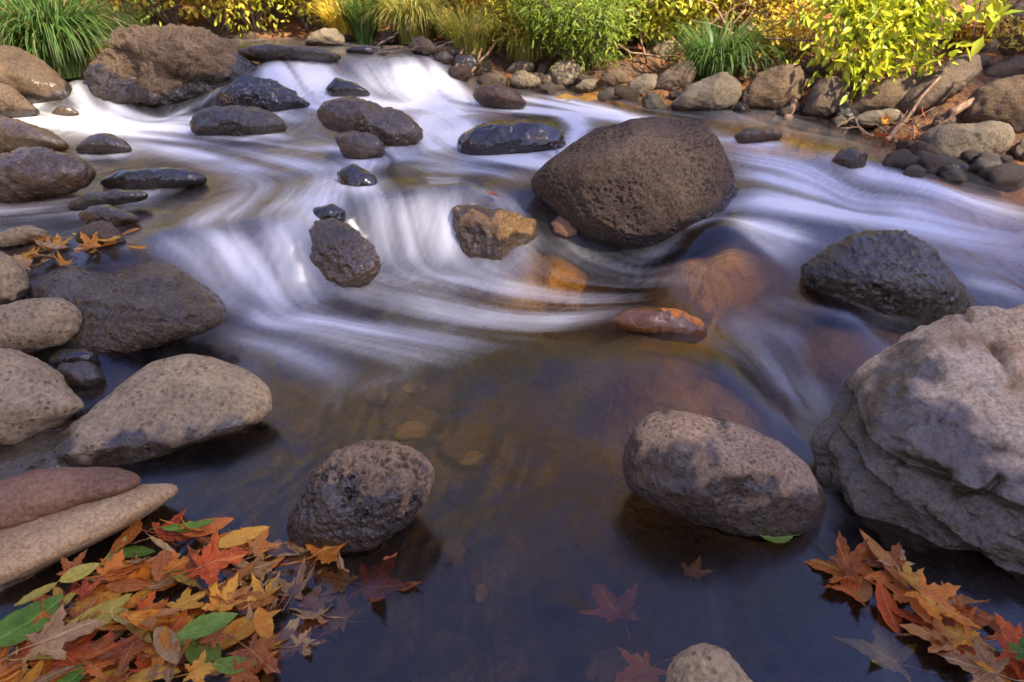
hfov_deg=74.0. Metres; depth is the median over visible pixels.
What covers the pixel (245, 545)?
fallen leaf
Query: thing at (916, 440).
boulder
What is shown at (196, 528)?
fallen leaf
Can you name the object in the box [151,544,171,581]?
fallen leaf
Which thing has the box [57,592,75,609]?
fallen leaf
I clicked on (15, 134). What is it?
rock
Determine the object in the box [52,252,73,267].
fallen leaf
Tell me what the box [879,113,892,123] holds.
fallen leaf
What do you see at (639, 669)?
fallen leaf
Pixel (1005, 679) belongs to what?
fallen leaf
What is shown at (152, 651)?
fallen leaf
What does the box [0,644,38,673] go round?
fallen leaf
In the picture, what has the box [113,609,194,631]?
fallen leaf
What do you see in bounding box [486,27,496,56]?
root strand
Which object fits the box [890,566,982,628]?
fallen leaf
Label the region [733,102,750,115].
pebble
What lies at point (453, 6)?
shrub
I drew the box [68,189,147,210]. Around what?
rock
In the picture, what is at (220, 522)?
fallen leaf
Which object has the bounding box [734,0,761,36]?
dead stick
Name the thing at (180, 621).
fallen leaf
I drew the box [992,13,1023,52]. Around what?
shrub
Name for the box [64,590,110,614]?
fallen leaf
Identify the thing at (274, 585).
fallen leaf
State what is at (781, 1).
shrub
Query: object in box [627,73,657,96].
bank stone
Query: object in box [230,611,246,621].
fallen leaf
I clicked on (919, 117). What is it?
debris twig
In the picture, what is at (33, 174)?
rock
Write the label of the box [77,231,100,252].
fallen leaf
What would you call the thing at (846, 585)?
fallen leaf
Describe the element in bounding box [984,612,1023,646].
fallen leaf
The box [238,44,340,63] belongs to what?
rock
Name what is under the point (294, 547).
fallen leaf
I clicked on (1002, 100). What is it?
bank stone
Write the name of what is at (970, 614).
fallen leaf
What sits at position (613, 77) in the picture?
bank stone
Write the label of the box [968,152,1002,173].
pebble
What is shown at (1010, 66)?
bank stone
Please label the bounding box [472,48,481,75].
root strand
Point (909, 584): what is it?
fallen leaf
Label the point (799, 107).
pebble
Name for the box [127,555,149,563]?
fallen leaf
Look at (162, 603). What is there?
fallen leaf
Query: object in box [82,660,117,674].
fallen leaf
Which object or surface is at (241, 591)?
fallen leaf
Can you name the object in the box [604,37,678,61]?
dead stick
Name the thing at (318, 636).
fallen leaf
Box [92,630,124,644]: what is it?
fallen leaf
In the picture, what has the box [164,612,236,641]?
fallen leaf
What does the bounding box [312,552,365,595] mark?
fallen leaf
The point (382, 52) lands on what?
debris twig
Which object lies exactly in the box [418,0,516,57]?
sedge clump
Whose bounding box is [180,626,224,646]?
fallen leaf
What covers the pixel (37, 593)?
fallen leaf
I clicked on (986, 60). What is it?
bank stone
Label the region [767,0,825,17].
shrub
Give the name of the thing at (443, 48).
pebble
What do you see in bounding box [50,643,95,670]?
fallen leaf
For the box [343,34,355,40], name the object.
pebble
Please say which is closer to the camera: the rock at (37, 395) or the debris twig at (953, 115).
the rock at (37, 395)
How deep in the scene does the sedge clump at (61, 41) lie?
4.20 m
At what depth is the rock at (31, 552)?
1.31 m
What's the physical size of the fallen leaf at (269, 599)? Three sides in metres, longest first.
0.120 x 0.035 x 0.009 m
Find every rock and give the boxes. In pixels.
[0,83,39,118]
[0,115,68,152]
[0,146,96,206]
[0,225,48,250]
[0,251,28,304]
[0,297,81,355]
[0,348,83,448]
[0,467,140,529]
[27,262,227,358]
[49,348,98,365]
[51,106,78,116]
[56,361,104,392]
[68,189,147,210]
[74,220,125,247]
[75,133,131,155]
[78,204,139,226]
[100,167,206,194]
[189,105,286,140]
[218,74,309,113]
[238,44,340,63]
[286,439,434,558]
[301,217,380,289]
[313,203,345,222]
[317,95,422,151]
[325,77,369,96]
[335,130,384,159]
[337,163,379,197]
[451,205,537,268]
[473,81,525,111]
[511,94,601,119]
[549,215,576,240]
[611,307,707,343]
[622,410,826,542]
[665,643,752,681]
[734,126,782,143]
[800,230,976,328]
[832,146,867,170]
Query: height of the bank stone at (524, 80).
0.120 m
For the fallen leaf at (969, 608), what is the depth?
1.20 m
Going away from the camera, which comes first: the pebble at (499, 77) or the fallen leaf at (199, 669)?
the fallen leaf at (199, 669)
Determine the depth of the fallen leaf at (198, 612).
1.21 m
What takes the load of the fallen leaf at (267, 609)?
on the water
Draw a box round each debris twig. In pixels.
[322,41,379,48]
[376,32,398,45]
[377,49,414,54]
[382,45,406,47]
[382,46,402,49]
[383,45,425,55]
[433,41,447,44]
[435,41,453,48]
[843,126,872,136]
[861,123,887,134]
[883,122,916,132]
[889,117,916,142]
[893,112,937,137]
[894,114,905,145]
[911,109,921,133]
[912,107,935,140]
[938,103,971,124]
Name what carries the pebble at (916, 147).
on the water
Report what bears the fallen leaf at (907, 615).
on the water
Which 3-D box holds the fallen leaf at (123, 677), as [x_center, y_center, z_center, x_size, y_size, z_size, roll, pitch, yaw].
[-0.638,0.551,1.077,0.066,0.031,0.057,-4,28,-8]
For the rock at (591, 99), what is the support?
on the water
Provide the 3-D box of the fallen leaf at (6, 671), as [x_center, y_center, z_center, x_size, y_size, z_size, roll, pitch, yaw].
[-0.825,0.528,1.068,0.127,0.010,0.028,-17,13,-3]
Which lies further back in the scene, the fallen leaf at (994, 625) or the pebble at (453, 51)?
the pebble at (453, 51)
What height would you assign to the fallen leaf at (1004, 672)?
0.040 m
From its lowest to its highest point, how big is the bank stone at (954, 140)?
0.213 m
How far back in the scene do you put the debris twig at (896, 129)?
3.14 m
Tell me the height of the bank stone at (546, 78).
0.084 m
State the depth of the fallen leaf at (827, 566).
1.29 m
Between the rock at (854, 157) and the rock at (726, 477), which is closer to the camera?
the rock at (726, 477)
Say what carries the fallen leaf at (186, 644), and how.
on the water
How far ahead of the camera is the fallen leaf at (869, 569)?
1.29 m
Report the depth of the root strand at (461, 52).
4.28 m
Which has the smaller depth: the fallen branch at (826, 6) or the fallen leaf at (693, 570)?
the fallen leaf at (693, 570)
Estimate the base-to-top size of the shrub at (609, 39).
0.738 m
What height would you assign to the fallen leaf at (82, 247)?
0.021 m
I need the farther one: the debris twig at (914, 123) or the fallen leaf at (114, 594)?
the debris twig at (914, 123)
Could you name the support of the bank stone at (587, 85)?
on the ground
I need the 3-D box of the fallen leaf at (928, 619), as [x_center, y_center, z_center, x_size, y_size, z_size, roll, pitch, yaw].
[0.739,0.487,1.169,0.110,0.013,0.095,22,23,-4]
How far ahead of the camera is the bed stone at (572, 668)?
1.47 m
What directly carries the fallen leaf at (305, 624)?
in the water
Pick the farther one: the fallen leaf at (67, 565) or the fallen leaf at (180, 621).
the fallen leaf at (67, 565)
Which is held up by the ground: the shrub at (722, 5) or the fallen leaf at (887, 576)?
the shrub at (722, 5)
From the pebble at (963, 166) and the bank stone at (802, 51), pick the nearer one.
the pebble at (963, 166)
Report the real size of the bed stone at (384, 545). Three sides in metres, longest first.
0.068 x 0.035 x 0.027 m
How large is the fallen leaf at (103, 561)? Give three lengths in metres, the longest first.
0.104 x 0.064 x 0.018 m
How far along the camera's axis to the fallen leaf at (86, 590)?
1.22 m
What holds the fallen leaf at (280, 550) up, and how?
in the water
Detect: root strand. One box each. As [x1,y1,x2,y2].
[455,47,464,66]
[472,22,509,72]
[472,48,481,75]
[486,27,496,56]
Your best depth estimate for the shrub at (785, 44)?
4.10 m
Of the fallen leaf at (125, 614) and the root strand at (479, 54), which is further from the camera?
the root strand at (479, 54)
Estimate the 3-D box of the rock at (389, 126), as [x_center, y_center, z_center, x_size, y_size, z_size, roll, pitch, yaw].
[-0.680,-1.041,3.257,0.513,0.255,0.253,0,28,0]
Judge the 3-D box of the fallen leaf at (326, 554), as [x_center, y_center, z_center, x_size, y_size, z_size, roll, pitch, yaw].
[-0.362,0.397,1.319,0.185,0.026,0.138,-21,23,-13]
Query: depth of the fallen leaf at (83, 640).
1.15 m
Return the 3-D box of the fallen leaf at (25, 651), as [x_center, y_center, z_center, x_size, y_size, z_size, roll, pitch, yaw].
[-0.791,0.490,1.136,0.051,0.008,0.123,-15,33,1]
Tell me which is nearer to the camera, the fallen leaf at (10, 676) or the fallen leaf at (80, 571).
the fallen leaf at (10, 676)
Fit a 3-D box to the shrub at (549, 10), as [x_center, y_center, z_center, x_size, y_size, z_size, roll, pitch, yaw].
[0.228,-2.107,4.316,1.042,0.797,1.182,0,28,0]
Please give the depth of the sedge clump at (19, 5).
4.72 m
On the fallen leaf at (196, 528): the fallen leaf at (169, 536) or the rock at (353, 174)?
the fallen leaf at (169, 536)
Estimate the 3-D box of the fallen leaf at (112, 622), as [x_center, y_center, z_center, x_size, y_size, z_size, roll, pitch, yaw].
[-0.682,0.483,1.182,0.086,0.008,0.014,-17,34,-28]
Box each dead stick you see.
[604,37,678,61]
[615,46,638,49]
[630,11,647,62]
[632,58,643,62]
[660,30,705,57]
[661,21,686,52]
[673,0,748,54]
[693,19,759,51]
[700,4,744,41]
[704,0,731,35]
[729,1,749,29]
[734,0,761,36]
[750,57,781,61]
[752,37,809,56]
[753,0,814,46]
[764,0,771,28]
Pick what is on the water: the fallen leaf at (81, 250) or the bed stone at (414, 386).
the fallen leaf at (81, 250)
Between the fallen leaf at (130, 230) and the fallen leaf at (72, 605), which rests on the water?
the fallen leaf at (130, 230)
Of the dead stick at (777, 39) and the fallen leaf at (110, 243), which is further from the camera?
the dead stick at (777, 39)
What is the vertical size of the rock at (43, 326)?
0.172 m
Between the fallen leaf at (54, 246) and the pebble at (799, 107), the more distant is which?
the pebble at (799, 107)
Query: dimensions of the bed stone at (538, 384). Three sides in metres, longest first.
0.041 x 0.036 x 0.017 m
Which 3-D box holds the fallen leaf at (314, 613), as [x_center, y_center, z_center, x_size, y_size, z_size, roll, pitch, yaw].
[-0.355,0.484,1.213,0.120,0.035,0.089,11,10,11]
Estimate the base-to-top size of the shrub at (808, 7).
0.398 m
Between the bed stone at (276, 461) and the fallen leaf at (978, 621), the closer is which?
the fallen leaf at (978, 621)
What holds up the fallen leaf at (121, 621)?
on the fallen leaf
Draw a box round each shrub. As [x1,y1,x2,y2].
[72,0,171,27]
[129,0,191,26]
[136,0,264,32]
[201,0,288,36]
[243,0,294,24]
[267,0,343,32]
[429,0,467,19]
[447,0,523,35]
[456,0,589,50]
[494,0,631,71]
[509,0,659,74]
[594,0,716,49]
[609,3,693,46]
[628,0,722,38]
[682,0,744,37]
[688,0,803,33]
[691,0,747,34]
[724,0,765,23]
[734,0,819,56]
[744,0,815,37]
[745,10,826,63]
[764,0,813,19]
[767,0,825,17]
[783,0,830,35]
[786,0,986,104]
[941,0,1023,40]
[944,5,987,49]
[946,8,1009,56]
[948,1,1023,53]
[962,0,1023,55]
[967,5,1015,37]
[987,19,1023,55]
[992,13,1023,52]
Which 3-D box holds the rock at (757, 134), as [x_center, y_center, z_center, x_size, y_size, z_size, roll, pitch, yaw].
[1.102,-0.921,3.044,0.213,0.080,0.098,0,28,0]
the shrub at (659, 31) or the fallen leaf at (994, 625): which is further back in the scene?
the shrub at (659, 31)
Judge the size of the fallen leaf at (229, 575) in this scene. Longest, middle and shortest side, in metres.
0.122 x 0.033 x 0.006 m
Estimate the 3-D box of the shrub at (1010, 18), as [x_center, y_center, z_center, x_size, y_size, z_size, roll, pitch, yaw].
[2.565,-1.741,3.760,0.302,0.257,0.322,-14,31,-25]
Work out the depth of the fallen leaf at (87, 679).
1.09 m
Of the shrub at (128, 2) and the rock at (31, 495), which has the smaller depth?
the rock at (31, 495)
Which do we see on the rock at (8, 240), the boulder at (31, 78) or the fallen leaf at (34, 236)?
the fallen leaf at (34, 236)
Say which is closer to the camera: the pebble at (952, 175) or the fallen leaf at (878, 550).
the fallen leaf at (878, 550)
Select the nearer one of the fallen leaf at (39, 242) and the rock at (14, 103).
the fallen leaf at (39, 242)
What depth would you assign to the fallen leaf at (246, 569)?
1.28 m
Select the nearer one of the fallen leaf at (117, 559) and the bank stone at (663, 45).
the fallen leaf at (117, 559)
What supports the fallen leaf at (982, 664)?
on the fallen leaf at (973, 651)
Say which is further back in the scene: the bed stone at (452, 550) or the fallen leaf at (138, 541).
the bed stone at (452, 550)
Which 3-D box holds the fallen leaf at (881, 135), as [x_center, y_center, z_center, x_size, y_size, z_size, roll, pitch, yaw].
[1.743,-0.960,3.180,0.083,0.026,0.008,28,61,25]
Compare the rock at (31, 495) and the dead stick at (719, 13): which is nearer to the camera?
the rock at (31, 495)
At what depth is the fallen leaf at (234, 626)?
1.18 m
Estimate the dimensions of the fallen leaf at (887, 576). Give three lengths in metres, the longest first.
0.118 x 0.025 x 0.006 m
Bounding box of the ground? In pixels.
[0,0,1023,681]
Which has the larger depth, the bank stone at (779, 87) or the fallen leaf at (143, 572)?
the bank stone at (779, 87)
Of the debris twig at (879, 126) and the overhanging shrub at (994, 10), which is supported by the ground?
the overhanging shrub at (994, 10)
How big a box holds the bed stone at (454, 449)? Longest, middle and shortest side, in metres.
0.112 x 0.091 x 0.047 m
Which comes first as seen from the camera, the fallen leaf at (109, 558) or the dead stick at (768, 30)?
the fallen leaf at (109, 558)
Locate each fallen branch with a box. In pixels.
[737,3,829,35]
[783,76,815,121]
[836,117,863,134]
[881,76,940,143]
[947,96,974,116]
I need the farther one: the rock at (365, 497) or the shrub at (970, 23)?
the shrub at (970, 23)
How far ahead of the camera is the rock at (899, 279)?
2.06 m
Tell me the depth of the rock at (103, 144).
3.12 m
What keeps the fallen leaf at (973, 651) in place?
on the fallen leaf at (1004, 672)
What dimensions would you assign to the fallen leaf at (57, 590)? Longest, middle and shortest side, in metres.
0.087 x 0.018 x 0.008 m
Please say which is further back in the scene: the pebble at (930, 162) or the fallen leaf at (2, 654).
the pebble at (930, 162)
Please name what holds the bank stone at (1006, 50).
on the ground
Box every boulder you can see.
[0,45,78,111]
[83,23,261,115]
[457,119,565,169]
[531,116,738,260]
[809,304,1023,635]
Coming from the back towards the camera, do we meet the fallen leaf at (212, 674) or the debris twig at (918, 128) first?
the debris twig at (918, 128)
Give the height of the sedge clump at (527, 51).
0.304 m
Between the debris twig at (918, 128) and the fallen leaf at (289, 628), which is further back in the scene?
the debris twig at (918, 128)
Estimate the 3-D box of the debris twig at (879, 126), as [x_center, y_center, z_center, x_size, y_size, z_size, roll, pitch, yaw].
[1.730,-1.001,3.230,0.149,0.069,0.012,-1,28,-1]
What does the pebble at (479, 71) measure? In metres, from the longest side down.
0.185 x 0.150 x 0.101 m
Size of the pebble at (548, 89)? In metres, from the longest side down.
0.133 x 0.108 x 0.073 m
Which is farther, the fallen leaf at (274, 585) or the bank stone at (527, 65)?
the bank stone at (527, 65)
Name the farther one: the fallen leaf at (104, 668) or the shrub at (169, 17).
the shrub at (169, 17)
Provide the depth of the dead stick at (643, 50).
4.32 m
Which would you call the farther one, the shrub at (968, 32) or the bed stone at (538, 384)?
the shrub at (968, 32)
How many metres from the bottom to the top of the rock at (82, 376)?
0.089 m
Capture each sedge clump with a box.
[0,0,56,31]
[0,0,156,78]
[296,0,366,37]
[329,0,385,42]
[351,0,466,43]
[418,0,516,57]
[485,19,562,61]
[643,1,795,80]
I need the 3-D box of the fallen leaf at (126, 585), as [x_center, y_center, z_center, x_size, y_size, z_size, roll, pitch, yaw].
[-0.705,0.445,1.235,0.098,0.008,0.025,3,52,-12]
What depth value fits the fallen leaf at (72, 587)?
1.26 m
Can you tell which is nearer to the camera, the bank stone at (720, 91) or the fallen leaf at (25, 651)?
the fallen leaf at (25, 651)
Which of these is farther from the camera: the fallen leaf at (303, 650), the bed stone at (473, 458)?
the bed stone at (473, 458)
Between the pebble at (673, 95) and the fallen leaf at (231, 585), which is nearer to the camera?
the fallen leaf at (231, 585)
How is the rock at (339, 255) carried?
on the water
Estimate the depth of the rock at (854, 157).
2.74 m
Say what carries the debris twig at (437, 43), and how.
on the ground
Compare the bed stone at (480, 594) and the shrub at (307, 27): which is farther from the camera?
the shrub at (307, 27)
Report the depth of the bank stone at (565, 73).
4.20 m
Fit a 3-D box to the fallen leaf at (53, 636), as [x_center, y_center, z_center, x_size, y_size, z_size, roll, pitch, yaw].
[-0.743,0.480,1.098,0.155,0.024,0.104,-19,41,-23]
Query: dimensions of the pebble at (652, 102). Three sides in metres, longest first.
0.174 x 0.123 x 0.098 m
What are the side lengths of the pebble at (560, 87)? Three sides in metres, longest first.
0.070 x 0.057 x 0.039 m
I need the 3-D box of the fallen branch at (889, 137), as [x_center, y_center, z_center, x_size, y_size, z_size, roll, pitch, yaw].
[1.881,-1.098,3.217,0.461,0.265,0.048,-22,35,-35]
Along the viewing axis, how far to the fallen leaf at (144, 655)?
1.12 m
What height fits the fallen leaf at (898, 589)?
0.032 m
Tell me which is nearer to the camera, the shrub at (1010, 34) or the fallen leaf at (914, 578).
the fallen leaf at (914, 578)
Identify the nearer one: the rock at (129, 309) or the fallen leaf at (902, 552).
the fallen leaf at (902, 552)
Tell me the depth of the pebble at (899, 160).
2.74 m
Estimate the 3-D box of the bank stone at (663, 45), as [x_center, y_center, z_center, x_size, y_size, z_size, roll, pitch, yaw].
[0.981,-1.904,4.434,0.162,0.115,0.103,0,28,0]
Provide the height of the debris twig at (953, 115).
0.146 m
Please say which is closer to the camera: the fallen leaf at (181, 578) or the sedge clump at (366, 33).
the fallen leaf at (181, 578)
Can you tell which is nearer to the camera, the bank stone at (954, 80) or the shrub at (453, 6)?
the bank stone at (954, 80)
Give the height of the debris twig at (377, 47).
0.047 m
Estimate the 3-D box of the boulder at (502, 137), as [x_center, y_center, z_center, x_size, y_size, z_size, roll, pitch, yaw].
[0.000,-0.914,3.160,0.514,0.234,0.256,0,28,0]
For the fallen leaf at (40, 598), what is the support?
on the water
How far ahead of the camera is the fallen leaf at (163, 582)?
1.25 m
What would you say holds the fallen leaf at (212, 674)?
on the water
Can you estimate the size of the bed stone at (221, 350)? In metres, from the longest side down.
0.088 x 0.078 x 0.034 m
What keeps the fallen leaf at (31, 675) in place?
on the water
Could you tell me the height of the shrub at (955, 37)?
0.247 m
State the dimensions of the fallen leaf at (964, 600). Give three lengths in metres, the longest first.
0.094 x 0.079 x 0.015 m
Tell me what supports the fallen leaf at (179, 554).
on the water
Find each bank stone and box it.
[305,28,344,45]
[346,45,373,55]
[378,25,397,45]
[407,36,435,56]
[432,51,452,64]
[451,53,480,72]
[505,59,534,73]
[510,70,541,90]
[536,63,547,73]
[541,74,553,83]
[547,59,583,88]
[574,79,598,92]
[598,67,628,86]
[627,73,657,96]
[650,40,674,55]
[654,60,696,91]
[670,72,741,115]
[739,64,805,110]
[791,34,816,54]
[801,55,833,76]
[802,76,850,120]
[850,108,903,128]
[854,71,929,114]
[896,54,981,114]
[918,120,1015,158]
[931,112,956,126]
[942,8,990,36]
[960,75,1023,123]
[975,53,992,68]
[981,39,999,51]
[983,55,1023,77]
[997,34,1023,55]
[1002,2,1023,29]
[1010,115,1023,133]
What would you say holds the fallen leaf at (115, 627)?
on the water
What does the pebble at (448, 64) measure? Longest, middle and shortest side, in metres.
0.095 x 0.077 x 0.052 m
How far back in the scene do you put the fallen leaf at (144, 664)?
1.11 m
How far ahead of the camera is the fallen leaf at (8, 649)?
1.11 m
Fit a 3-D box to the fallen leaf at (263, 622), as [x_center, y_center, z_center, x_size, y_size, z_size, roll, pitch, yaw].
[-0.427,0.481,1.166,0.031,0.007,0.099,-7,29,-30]
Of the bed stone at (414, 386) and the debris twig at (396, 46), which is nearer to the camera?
the bed stone at (414, 386)
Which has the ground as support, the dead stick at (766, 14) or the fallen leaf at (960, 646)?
the dead stick at (766, 14)
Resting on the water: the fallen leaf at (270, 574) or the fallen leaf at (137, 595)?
the fallen leaf at (137, 595)
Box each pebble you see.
[242,31,256,38]
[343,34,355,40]
[432,46,446,55]
[442,55,453,66]
[445,46,462,57]
[448,65,471,82]
[473,66,483,75]
[476,74,494,85]
[479,56,491,71]
[488,72,507,85]
[532,73,543,79]
[539,82,557,97]
[556,84,564,91]
[574,75,594,83]
[597,87,618,101]
[613,84,639,102]
[641,92,663,112]
[668,90,682,99]
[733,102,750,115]
[776,106,793,117]
[784,101,804,115]
[832,115,846,128]
[836,102,861,128]
[881,148,918,171]
[895,139,916,150]
[903,164,926,177]
[909,141,940,154]
[915,150,947,180]
[935,153,968,178]
[937,165,965,184]
[960,149,979,164]
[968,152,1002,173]
[978,163,1023,192]
[1000,155,1013,162]
[1009,138,1023,158]
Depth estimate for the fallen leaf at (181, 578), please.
1.26 m
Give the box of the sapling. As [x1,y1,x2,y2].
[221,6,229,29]
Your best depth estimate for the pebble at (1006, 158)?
2.87 m
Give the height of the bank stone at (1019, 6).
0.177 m
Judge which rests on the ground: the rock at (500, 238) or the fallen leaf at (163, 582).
the rock at (500, 238)
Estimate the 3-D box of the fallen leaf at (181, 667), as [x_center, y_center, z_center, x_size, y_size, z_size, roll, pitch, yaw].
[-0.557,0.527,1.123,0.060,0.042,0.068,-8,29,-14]
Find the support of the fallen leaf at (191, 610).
on the water
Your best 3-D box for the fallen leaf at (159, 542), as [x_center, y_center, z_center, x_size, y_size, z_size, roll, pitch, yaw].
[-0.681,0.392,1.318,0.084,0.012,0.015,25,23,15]
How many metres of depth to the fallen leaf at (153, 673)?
1.09 m
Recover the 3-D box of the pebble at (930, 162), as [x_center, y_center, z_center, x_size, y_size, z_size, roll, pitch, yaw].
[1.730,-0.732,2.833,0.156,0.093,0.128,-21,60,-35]
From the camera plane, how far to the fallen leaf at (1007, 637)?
1.14 m
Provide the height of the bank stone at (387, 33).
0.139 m
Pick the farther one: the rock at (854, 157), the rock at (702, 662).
the rock at (854, 157)
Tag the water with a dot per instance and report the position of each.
(433, 94)
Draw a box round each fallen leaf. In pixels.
[0,594,62,646]
[0,602,105,660]
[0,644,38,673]
[0,645,12,659]
[0,647,8,665]
[0,657,23,681]
[0,661,26,677]
[0,662,29,681]
[7,653,68,659]
[11,245,38,260]
[14,254,44,270]
[14,577,64,605]
[16,234,54,240]
[16,644,26,681]
[20,641,36,661]
[20,660,42,681]
[22,245,46,254]
[23,595,65,605]
[26,595,55,676]
[26,598,80,664]
[32,666,74,681]
[33,235,57,249]
[41,241,70,248]
[41,254,51,263]
[44,233,73,252]
[47,615,80,666]
[50,641,101,681]
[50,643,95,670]
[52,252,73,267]
[53,587,62,604]
[56,550,86,586]
[56,629,98,661]
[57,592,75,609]
[57,647,105,681]
[58,563,99,582]
[63,580,91,595]
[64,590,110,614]
[64,593,102,624]
[65,658,118,678]
[66,577,105,604]
[67,593,131,629]
[67,644,116,659]
[68,549,155,586]
[70,245,89,254]
[70,629,143,665]
[73,575,118,598]
[73,633,112,664]
[75,240,102,250]
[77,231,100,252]
[79,673,93,681]
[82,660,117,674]
[85,576,109,582]
[90,667,128,681]
[91,557,152,575]
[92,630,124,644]
[94,590,121,606]
[95,535,126,577]
[96,624,127,630]
[97,236,123,241]
[97,578,153,591]
[100,548,138,565]
[101,238,116,245]
[101,626,146,676]
[103,664,125,681]
[103,671,131,681]
[104,592,141,610]
[104,619,118,625]
[105,519,141,559]
[106,610,144,622]
[108,629,153,669]
[110,559,179,589]
[110,597,133,624]
[111,598,184,627]
[113,545,154,556]
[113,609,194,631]
[114,531,164,547]
[114,607,151,642]
[119,590,169,613]
[121,228,138,234]
[122,550,141,578]
[125,666,180,681]
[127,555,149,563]
[127,622,179,672]
[128,246,146,248]
[128,587,153,604]
[129,561,151,582]
[132,553,181,568]
[135,637,156,661]
[136,508,190,545]
[139,570,186,592]
[140,564,190,595]
[144,598,176,620]
[144,652,183,681]
[145,531,173,552]
[149,518,215,531]
[150,549,199,581]
[150,613,203,681]
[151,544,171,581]
[151,626,169,680]
[153,625,180,663]
[160,517,220,534]
[164,565,198,585]
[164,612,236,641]
[166,527,249,583]
[167,549,199,597]
[167,581,224,615]
[167,621,185,658]
[167,649,217,681]
[172,599,190,633]
[174,661,189,672]
[175,517,233,536]
[176,654,187,666]
[177,631,225,677]
[178,606,203,612]
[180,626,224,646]
[185,544,235,589]
[188,601,210,616]
[191,656,238,681]
[195,536,230,549]
[196,530,234,550]
[197,579,253,612]
[198,625,236,658]
[201,572,244,611]
[203,656,256,673]
[205,558,258,602]
[206,548,244,587]
[217,658,259,681]
[218,548,248,568]
[218,567,271,579]
[218,616,251,649]
[219,526,268,547]
[221,602,268,656]
[221,609,280,647]
[227,631,280,673]
[228,650,278,681]
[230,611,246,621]
[231,528,283,559]
[231,591,278,610]
[232,555,276,577]
[239,526,276,552]
[239,573,270,591]
[240,558,276,587]
[241,574,279,614]
[242,571,282,608]
[243,539,300,559]
[245,553,284,567]
[246,617,315,666]
[248,636,290,650]
[248,663,289,681]
[249,556,284,582]
[250,647,269,672]
[251,584,287,638]
[253,600,273,641]
[262,650,274,681]
[268,539,318,581]
[275,541,325,583]
[275,617,289,674]
[276,627,332,655]
[277,557,315,611]
[278,631,327,661]
[279,542,347,567]
[282,582,338,609]
[285,599,344,623]
[288,564,336,576]
[290,605,327,646]
[303,595,337,637]
[310,627,321,638]
[311,590,367,635]
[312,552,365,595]
[328,552,421,601]
[577,583,639,641]
[614,647,675,681]
[680,555,714,585]
[759,534,800,542]
[804,553,875,583]
[820,568,874,605]
[830,530,868,589]
[832,612,947,681]
[848,574,872,610]
[849,540,877,567]
[859,562,892,594]
[860,529,910,590]
[863,541,912,575]
[864,570,897,581]
[873,577,917,602]
[875,580,902,646]
[876,132,887,137]
[878,549,919,575]
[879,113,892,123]
[882,136,888,146]
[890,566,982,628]
[891,618,972,642]
[892,607,940,630]
[898,557,923,590]
[898,617,974,655]
[900,580,919,589]
[909,591,930,624]
[910,580,988,618]
[918,613,951,642]
[923,625,975,654]
[931,610,994,649]
[936,635,1023,681]
[939,645,966,662]
[940,595,996,641]
[940,605,977,634]
[950,620,998,656]
[958,594,989,609]
[963,650,1003,677]
[964,604,986,620]
[965,644,1015,679]
[971,673,1010,681]
[976,608,1015,636]
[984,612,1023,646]
[990,637,1023,659]
[994,638,1023,681]
[1001,630,1023,662]
[1004,662,1023,678]
[1011,634,1023,681]
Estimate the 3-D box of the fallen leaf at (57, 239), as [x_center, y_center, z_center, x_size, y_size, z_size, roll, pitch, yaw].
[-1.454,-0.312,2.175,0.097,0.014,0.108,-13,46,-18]
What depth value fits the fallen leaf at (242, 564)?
1.30 m
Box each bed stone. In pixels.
[205,342,235,358]
[256,417,273,429]
[268,385,284,403]
[270,455,281,466]
[363,382,390,404]
[371,542,386,553]
[393,421,430,440]
[402,378,425,393]
[414,375,456,414]
[438,536,464,564]
[440,436,474,462]
[456,450,484,467]
[472,583,487,602]
[489,329,501,336]
[533,381,542,388]
[556,655,591,681]
[585,650,604,681]
[596,646,634,681]
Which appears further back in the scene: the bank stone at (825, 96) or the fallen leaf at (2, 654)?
the bank stone at (825, 96)
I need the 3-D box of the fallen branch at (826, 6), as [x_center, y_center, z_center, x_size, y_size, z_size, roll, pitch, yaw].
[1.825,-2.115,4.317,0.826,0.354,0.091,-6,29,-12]
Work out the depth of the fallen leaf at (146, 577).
1.25 m
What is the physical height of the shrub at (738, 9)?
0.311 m
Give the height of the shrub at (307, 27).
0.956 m
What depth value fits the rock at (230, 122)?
3.34 m
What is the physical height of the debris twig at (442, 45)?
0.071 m
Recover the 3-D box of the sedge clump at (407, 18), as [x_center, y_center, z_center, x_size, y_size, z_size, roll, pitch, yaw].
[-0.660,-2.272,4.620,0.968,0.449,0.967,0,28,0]
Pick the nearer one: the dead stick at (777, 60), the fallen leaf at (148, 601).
the fallen leaf at (148, 601)
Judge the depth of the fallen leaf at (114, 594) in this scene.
1.22 m
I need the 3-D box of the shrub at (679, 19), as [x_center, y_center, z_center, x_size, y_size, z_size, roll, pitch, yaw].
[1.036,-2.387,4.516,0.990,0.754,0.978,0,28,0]
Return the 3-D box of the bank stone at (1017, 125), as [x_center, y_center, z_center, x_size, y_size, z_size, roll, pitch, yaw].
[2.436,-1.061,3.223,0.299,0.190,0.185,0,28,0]
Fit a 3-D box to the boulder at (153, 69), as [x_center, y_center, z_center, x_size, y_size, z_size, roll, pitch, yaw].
[-1.956,-1.581,3.975,1.048,0.499,0.479,0,28,0]
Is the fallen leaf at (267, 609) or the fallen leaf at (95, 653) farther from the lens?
the fallen leaf at (267, 609)
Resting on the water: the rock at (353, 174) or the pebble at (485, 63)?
the rock at (353, 174)

